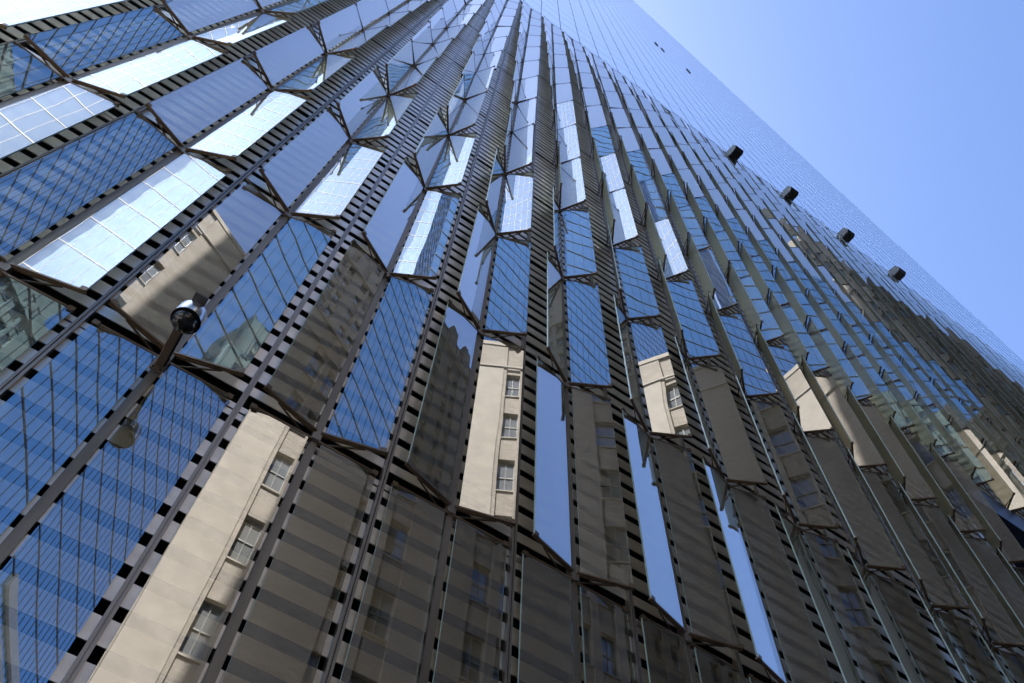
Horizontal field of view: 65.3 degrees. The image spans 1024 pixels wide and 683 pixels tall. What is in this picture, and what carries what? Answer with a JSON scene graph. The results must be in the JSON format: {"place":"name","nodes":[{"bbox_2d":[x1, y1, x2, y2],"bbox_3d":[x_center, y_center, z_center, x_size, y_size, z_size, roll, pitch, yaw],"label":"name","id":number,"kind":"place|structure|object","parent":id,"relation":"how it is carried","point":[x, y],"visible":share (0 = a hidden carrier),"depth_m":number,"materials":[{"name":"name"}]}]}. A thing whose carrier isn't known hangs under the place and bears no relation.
{"place":"outdoors","nodes":[
{"label":"outdoors","id":0,"kind":"place"},
{"bbox_2d":[633,0,1023,360],"label":"sky","id":1,"kind":"structure","parent":0,"point":[913,110],"materials":[{"name":"blue"}]},
{"bbox_3d":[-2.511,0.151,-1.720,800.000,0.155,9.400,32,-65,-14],"label":"plaza pavement","id":2,"kind":"structure","parent":0,"visible":0},
{"bbox_2d":[0,0,1023,682],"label":"skyscraper","id":3,"kind":"structure","parent":2,"relation":"on","point":[550,342],"depth_m":11.35,"materials":[{"name":"blue glass"}]},
{"bbox_2d":[149,291,208,373],"bbox_3d":[-2.962,-0.039,7.102,0.260,0.436,0.935,32,-65,-14],"label":"security camera","id":4,"kind":"object","parent":3,"relation":"attached to","point":[189,316],"visible":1,"depth_m":6.94,"materials":[{"name":"black metal"}]},
{"bbox_2d":[725,145,743,161],"bbox_3d":[15.114,-12.816,54.188,0.800,1.160,0.890,32,-65,-14],"label":"floodlight","id":5,"kind":"object","parent":3,"relation":"attached to","point":[735,152],"visible":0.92,"depth_m":53.76,"materials":[{"name":"metal"}]},
{"bbox_2d":[780,186,798,202],"bbox_3d":[19.261,-10.264,55.386,0.800,1.160,0.890,32,-65,-14],"label":"floodlight","id":6,"kind":"object","parent":3,"relation":"attached to","point":[790,193],"visible":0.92,"depth_m":54.96,"materials":[{"name":"metal"}]},
{"bbox_2d":[836,228,854,244],"bbox_3d":[23.672,-7.550,56.660,0.800,1.160,0.890,32,-65,-14],"label":"floodlight","id":7,"kind":"object","parent":3,"relation":"attached to","point":[846,235],"visible":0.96,"depth_m":56.26,"materials":[{"name":"metal"}]},
{"bbox_2d":[888,266,905,280],"bbox_3d":[27.885,-4.957,57.877,0.800,1.160,0.890,32,-65,-14],"label":"floodlight","id":8,"kind":"object","parent":3,"relation":"attached to","point":[897,273],"visible":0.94,"depth_m":57.48,"materials":[{"name":"metal"}]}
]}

